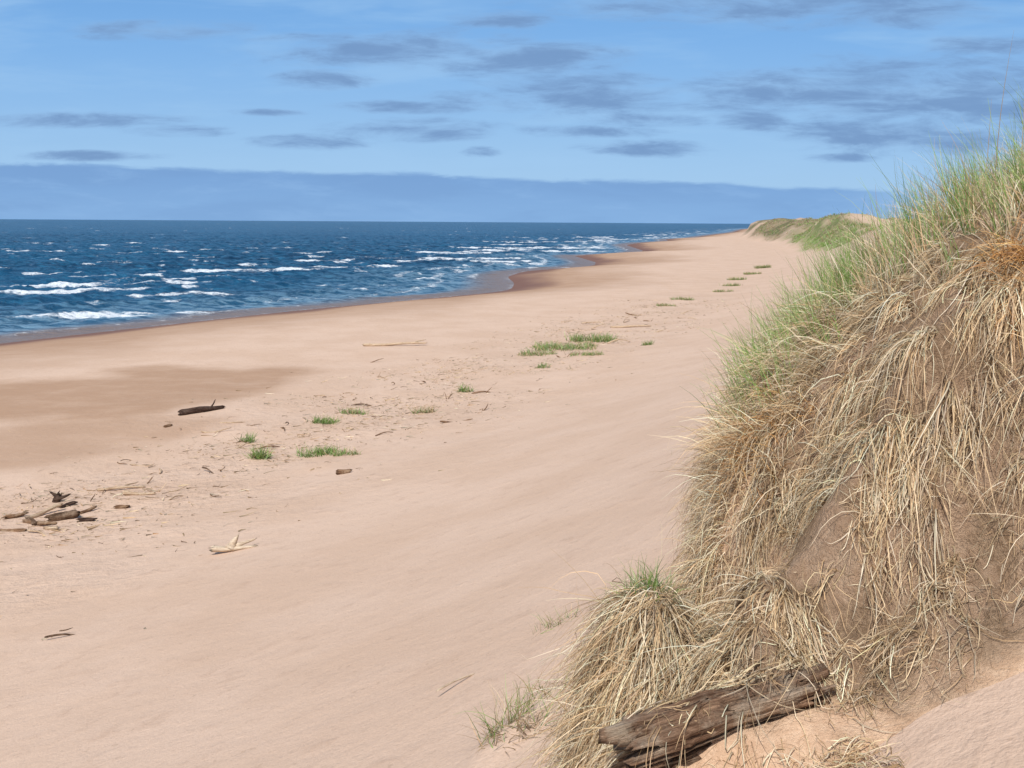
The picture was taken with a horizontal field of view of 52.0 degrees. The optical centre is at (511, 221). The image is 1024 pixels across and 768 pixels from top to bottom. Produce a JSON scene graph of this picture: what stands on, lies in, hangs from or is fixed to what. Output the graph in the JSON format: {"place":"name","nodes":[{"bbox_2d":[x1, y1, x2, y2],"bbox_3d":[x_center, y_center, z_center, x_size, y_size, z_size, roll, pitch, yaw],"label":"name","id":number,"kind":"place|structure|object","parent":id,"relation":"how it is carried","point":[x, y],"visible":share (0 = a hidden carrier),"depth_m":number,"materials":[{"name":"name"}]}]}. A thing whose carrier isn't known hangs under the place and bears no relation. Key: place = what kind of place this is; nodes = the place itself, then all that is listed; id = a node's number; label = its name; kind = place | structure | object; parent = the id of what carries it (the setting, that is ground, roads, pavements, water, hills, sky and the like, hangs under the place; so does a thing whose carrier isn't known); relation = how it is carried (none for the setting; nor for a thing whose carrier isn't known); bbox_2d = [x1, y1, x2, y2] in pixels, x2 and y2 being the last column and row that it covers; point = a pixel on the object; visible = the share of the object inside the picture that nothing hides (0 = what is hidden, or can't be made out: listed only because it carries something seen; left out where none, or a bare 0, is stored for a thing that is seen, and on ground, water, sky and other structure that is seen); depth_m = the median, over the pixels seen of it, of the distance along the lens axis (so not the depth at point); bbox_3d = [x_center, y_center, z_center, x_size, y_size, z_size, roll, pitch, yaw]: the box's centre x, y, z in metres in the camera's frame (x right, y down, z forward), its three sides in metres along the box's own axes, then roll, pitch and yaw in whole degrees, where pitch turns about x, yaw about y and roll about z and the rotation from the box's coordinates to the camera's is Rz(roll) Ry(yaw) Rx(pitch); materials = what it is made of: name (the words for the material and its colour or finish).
{"place":"outdoors","nodes":[
{"label":"outdoors","id":0,"kind":"place"},
{"bbox_2d":[0,219,749,343],"bbox_3d":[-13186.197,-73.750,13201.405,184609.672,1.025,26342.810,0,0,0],"label":"sea","id":1,"kind":"structure","parent":0,"point":[60,278],"depth_m":169.26,"materials":[{"name":"liquid"}]},
{"bbox_2d":[0,213,1023,767],"bbox_3d":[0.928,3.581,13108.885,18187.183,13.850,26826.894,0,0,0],"label":"ground","id":2,"kind":"structure","parent":0,"point":[324,623],"depth_m":17.53,"materials":[{"name":"beige sand"}]},
{"bbox_2d":[0,528,26,531],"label":"driftwood log","id":3,"kind":"object","parent":2,"relation":"on","point":[17,530],"visible":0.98,"depth_m":20.23,"materials":[{"name":"brown wood"}]},
{"bbox_2d":[1,512,29,518],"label":"driftwood chunk","id":4,"kind":"object","parent":2,"relation":"on","point":[9,516],"visible":1,"depth_m":21.14,"materials":[{"name":"brown wood"}]},
{"bbox_2d":[25,516,36,525],"bbox_3d":[-9.525,5.931,20.806,0.610,0.114,0.129,8,5,42],"label":"driftwood chunk","id":5,"kind":"object","parent":2,"relation":"on","point":[33,521],"visible":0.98,"depth_m":20.74,"materials":[{"name":"brown wood"}]},
{"bbox_2d":[27,529,44,534],"bbox_3d":[-9.010,5.944,20.037,0.690,0.082,0.109,0,0,31],"label":"driftwood stick","id":6,"kind":"object","parent":2,"relation":"on","point":[31,530],"visible":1,"depth_m":20.12,"materials":[{"name":"brown wood"}]},
{"bbox_2d":[22,519,57,525],"bbox_3d":[-9.290,5.921,20.677,0.955,0.145,0.097,0,0,24],"label":"driftwood log","id":7,"kind":"object","parent":2,"relation":"on","point":[27,521],"visible":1,"depth_m":20.63,"materials":[{"name":"brown wood"}]},
{"bbox_2d":[26,503,62,517],"bbox_3d":[-9.520,5.892,21.379,0.088,0.181,0.862,0,0,31],"label":"driftwood log","id":8,"kind":"object","parent":2,"relation":"on","point":[42,512],"visible":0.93,"depth_m":21.39,"materials":[{"name":"brown wood"}]},
{"bbox_2d":[43,526,58,529],"bbox_3d":[-8.947,5.947,20.387,0.461,0.091,0.106,-6,-3,28],"label":"driftwood chunk","id":9,"kind":"object","parent":2,"relation":"on","point":[49,527],"visible":1,"depth_m":20.37,"materials":[{"name":"brown wood"}]},
{"bbox_2d":[45,628,73,637],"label":"driftwood branch","id":10,"kind":"object","parent":2,"relation":"on","point":[60,634],"visible":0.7,"depth_m":13.25,"materials":[{"name":"brown wood"}]},
{"bbox_2d":[49,491,70,502],"bbox_3d":[-9.684,5.967,22.389,0.508,0.528,0.213,0,0,6],"label":"driftwood stump","id":11,"kind":"object","parent":2,"relation":"on","point":[58,497],"visible":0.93,"depth_m":22.34,"materials":[{"name":"brown wood"}]},
{"bbox_2d":[44,509,79,521],"bbox_3d":[-9.040,5.909,21.102,0.679,0.191,0.235,-6,3,-26],"label":"driftwood log","id":12,"kind":"object","parent":2,"relation":"on","point":[65,515],"visible":0.95,"depth_m":21.03,"materials":[{"name":"brown wood"}]},
{"bbox_2d":[57,501,77,507],"bbox_3d":[-9.337,5.949,22.078,0.114,0.100,0.477,0,6,38],"label":"driftwood chunk","id":13,"kind":"object","parent":2,"relation":"on","point":[68,504],"visible":0.93,"depth_m":22.07,"materials":[{"name":"brown wood"}]},
{"bbox_2d":[75,517,96,521],"bbox_3d":[-8.504,5.945,21.001,0.446,0.105,0.098,-5,1,-11],"label":"driftwood chunk","id":14,"kind":"object","parent":2,"relation":"on","point":[83,519],"visible":1,"depth_m":20.98,"materials":[{"name":"brown wood"}]},
{"bbox_2d":[80,505,96,513],"bbox_3d":[-8.721,5.933,21.602,0.082,0.124,0.512,0,0,28],"label":"driftwood chunk","id":15,"kind":"object","parent":2,"relation":"on","point":[88,509],"visible":0.98,"depth_m":21.57,"materials":[{"name":"brown wood"}]},
{"bbox_2d":[97,482,145,490],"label":"driftwood branch","id":16,"kind":"object","parent":2,"relation":"on","point":[110,488],"visible":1,"depth_m":23.40,"materials":[{"name":"brown wood"}]},
{"bbox_2d":[114,505,130,508],"bbox_3d":[-8.136,5.937,21.906,0.367,0.092,0.089,-5,1,-6],"label":"driftwood chunk","id":17,"kind":"object","parent":2,"relation":"on","point":[121,506],"visible":1,"depth_m":21.87,"materials":[{"name":"brown wood"}]},
{"bbox_2d":[122,491,155,494],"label":"driftwood branch","id":18,"kind":"object","parent":2,"relation":"on","point":[132,493],"visible":1,"depth_m":22.87,"materials":[{"name":"brown wood"}]},
{"bbox_2d":[130,463,154,465],"bbox_3d":[-9.041,5.949,25.822,0.644,0.094,0.246,0,0,7],"label":"driftwood stick","id":19,"kind":"object","parent":2,"relation":"on","point":[141,465],"visible":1,"depth_m":25.74,"materials":[{"name":"brown wood"}]},
{"bbox_2d":[178,399,225,415],"bbox_3d":[-9.589,5.749,32.561,0.266,0.361,1.783,0,0,38],"label":"driftwood log","id":20,"kind":"object","parent":2,"relation":"on","point":[194,410],"visible":1,"depth_m":32.35,"materials":[{"name":"brown wood"}]},
{"bbox_2d":[201,427,230,432],"bbox_3d":[-8.353,5.995,29.635,0.850,0.350,0.102,0,0,-13],"label":"driftwood stick","id":21,"kind":"object","parent":2,"relation":"on","point":[214,431],"visible":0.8,"depth_m":29.59,"materials":[{"name":"brown wood"}]},
{"bbox_2d":[209,534,257,551],"bbox_3d":[-4.529,5.250,17.087,0.820,0.356,0.194,0,0,-17],"label":"driftwood branch","id":22,"kind":"object","parent":2,"relation":"on","point":[232,545],"visible":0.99,"depth_m":17.05,"materials":[{"name":"brown wood"}]},
{"bbox_2d":[233,429,258,442],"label":"grass tuft","id":23,"kind":"object","parent":2,"relation":"on","point":[250,439],"visible":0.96,"depth_m":28.36,"materials":[{"name":"green plant"}]},
{"bbox_2d":[246,442,272,459],"bbox_3d":[-6.344,5.748,26.437,0.904,0.459,0.910,0,0,0],"label":"grass tuft","id":24,"kind":"object","parent":2,"relation":"on","point":[258,455],"visible":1,"depth_m":26.34,"materials":[{"name":"green plant"}]},
{"bbox_2d":[294,441,342,457],"bbox_3d":[-4.918,5.757,26.568,1.383,0.378,1.028,0,0,0],"label":"grass tuft","id":25,"kind":"object","parent":2,"relation":"on","point":[321,451],"visible":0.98,"depth_m":26.48,"materials":[{"name":"green plant"}]},
{"bbox_2d":[311,414,339,424],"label":"grass tuft","id":26,"kind":"object","parent":2,"relation":"on","point":[327,420],"visible":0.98,"depth_m":31.09,"materials":[{"name":"green plant"}]},
{"bbox_2d":[336,469,351,474],"bbox_3d":[-3.775,5.625,23.600,0.405,0.145,0.150,0,0,-20],"label":"driftwood chunk","id":27,"kind":"object","parent":2,"relation":"on","point":[341,471],"visible":0.96,"depth_m":23.55,"materials":[{"name":"brown wood"}]},
{"bbox_2d":[331,446,360,455],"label":"grass tuft","id":28,"kind":"object","parent":2,"relation":"on","point":[345,451],"visible":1,"depth_m":26.22,"materials":[{"name":"green plant"}]},
{"bbox_2d":[338,406,368,414],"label":"grass tuft","id":29,"kind":"object","parent":2,"relation":"on","point":[351,411],"visible":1,"depth_m":32.64,"materials":[{"name":"green plant"}]},
{"bbox_2d":[0,299,758,639],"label":"tide litter","id":30,"kind":"object","parent":2,"relation":"on","point":[322,429],"visible":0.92,"depth_m":30.06,"materials":[{"name":"brown plant"}]},
{"bbox_2d":[362,339,425,345],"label":"driftwood branch","id":31,"kind":"object","parent":2,"relation":"on","point":[385,344],"visible":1,"depth_m":50.39,"materials":[{"name":"brown wood"}]},
{"bbox_2d":[409,404,437,413],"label":"grass tuft","id":32,"kind":"object","parent":2,"relation":"on","point":[427,410],"visible":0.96,"depth_m":32.93,"materials":[{"name":"plant"}]},
{"bbox_2d":[436,673,474,691],"bbox_3d":[-0.318,2.874,6.600,0.023,0.022,0.448,0,0,43],"label":"twig","id":33,"kind":"object","parent":2,"relation":"on","point":[446,685],"visible":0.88,"depth_m":6.54,"materials":[{"name":"brown wood"}]},
{"bbox_2d":[457,384,476,391],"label":"grass tuft","id":34,"kind":"object","parent":2,"relation":"on","point":[461,389],"visible":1,"depth_m":36.99,"materials":[{"name":"green plant"}]},
{"bbox_2d":[458,670,567,747],"bbox_3d":[0.039,2.412,5.138,0.658,0.430,0.523,0,0,0],"label":"grass tuft","id":35,"kind":"object","parent":2,"relation":"on","point":[497,721],"visible":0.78,"depth_m":5.18,"materials":[{"name":"green plant"}]},
{"bbox_2d":[478,697,559,754],"bbox_3d":[0.073,2.450,5.059,0.514,0.223,0.520,0,0,0],"label":"grass tuft","id":36,"kind":"object","parent":2,"relation":"on","point":[515,735],"visible":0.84,"depth_m":5.03,"materials":[{"name":"plant"}]},
{"bbox_2d":[499,663,568,710],"bbox_3d":[0.136,2.466,5.624,0.322,0.317,0.362,0,0,27],"label":"grass tuft","id":37,"kind":"object","parent":2,"relation":"on","point":[532,690],"visible":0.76,"depth_m":5.59,"materials":[{"name":"green plant"}]},
{"bbox_2d":[518,349,556,355],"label":"grass tuft","id":38,"kind":"object","parent":2,"relation":"on","point":[522,353],"visible":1,"depth_m":47.20,"materials":[{"name":"green plant"}]},
{"bbox_2d":[535,362,550,368],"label":"grass tuft","id":39,"kind":"object","parent":2,"relation":"on","point":[541,365],"visible":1,"depth_m":42.79,"materials":[{"name":"green plant"}]},
{"bbox_2d":[530,601,578,633],"bbox_3d":[0.291,2.690,7.165,0.384,0.247,0.389,0,0,0],"label":"grass tuft","id":40,"kind":"object","parent":2,"relation":"on","point":[549,622],"visible":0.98,"depth_m":7.12,"materials":[{"name":"plant"}]},
{"bbox_2d":[528,338,599,351],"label":"grass tuft","id":41,"kind":"object","parent":2,"relation":"on","point":[555,346],"visible":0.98,"depth_m":49.48,"materials":[{"name":"green plant"}]},
{"bbox_2d":[564,349,604,355],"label":"grass tuft","id":42,"kind":"object","parent":2,"relation":"on","point":[584,353],"visible":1,"depth_m":46.77,"materials":[{"name":"green plant"}]},
{"bbox_2d":[564,331,618,342],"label":"grass tuft","id":43,"kind":"object","parent":2,"relation":"on","point":[595,338],"visible":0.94,"depth_m":52.77,"materials":[{"name":"green plant"}]},
{"bbox_2d":[610,325,650,327],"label":"driftwood branch","id":44,"kind":"object","parent":2,"relation":"on","point":[624,326],"visible":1,"depth_m":59.86,"materials":[{"name":"brown wood"}]},
{"bbox_2d":[640,340,653,345],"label":"grass tuft","id":45,"kind":"object","parent":2,"relation":"on","point":[648,343],"visible":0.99,"depth_m":49.38,"materials":[{"name":"green plant"}]},
{"bbox_2d":[656,302,675,305],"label":"grass tuft","id":46,"kind":"object","parent":2,"relation":"on","point":[665,304],"visible":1,"depth_m":75.95,"materials":[{"name":"plant"}]},
{"bbox_2d":[670,296,695,299],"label":"grass tuft","id":47,"kind":"object","parent":2,"relation":"on","point":[672,298],"visible":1,"depth_m":81.81,"materials":[{"name":"green plant"}]},
{"bbox_2d":[712,289,732,291],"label":"grass tuft","id":48,"kind":"object","parent":2,"relation":"on","point":[717,290],"visible":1,"depth_m":91.90,"materials":[{"name":"plant"}]},
{"bbox_2d":[719,283,742,285],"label":"grass tuft","id":49,"kind":"object","parent":2,"relation":"on","point":[734,284],"visible":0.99,"depth_m":99.79,"materials":[{"name":"green plant"}]},
{"bbox_2d":[727,277,746,279],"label":"grass tuft","id":50,"kind":"object","parent":2,"relation":"on","point":[738,278],"visible":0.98,"depth_m":111.87,"materials":[{"name":"green plant"}]},
{"bbox_2d":[743,271,761,274],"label":"grass tuft","id":51,"kind":"object","parent":2,"relation":"on","point":[749,273],"visible":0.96,"depth_m":121.79,"materials":[{"name":"green plant"}]},
{"bbox_2d":[754,264,771,268],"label":"grass tuft","id":52,"kind":"object","parent":2,"relation":"on","point":[764,266],"visible":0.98,"depth_m":137.71,"materials":[{"name":"green plant"}]},
{"bbox_2d":[754,211,922,251],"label":"hill grass","id":53,"kind":"structure","parent":2,"relation":"on","point":[817,220],"depth_m":243.96,"materials":[{"name":"green plant"}]},
{"bbox_2d":[0,0,1023,223],"label":"sky","id":54,"kind":"structure","parent":0,"point":[550,111],"materials":[{"name":"blue"}]},
{"bbox_2d":[577,191,1023,767],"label":"dune","id":55,"kind":"structure","parent":0,"point":[1005,655],"depth_m":3.96,"materials":[{"name":"beige sand"}]},
{"bbox_2d":[598,663,836,767],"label":"weathered log","id":56,"kind":"object","parent":55,"relation":"on","point":[697,739],"visible":0.85,"depth_m":3.47,"materials":[{"name":"brown wood"}]},
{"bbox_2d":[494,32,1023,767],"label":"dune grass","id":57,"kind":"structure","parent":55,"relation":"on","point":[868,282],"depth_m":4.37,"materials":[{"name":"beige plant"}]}
]}

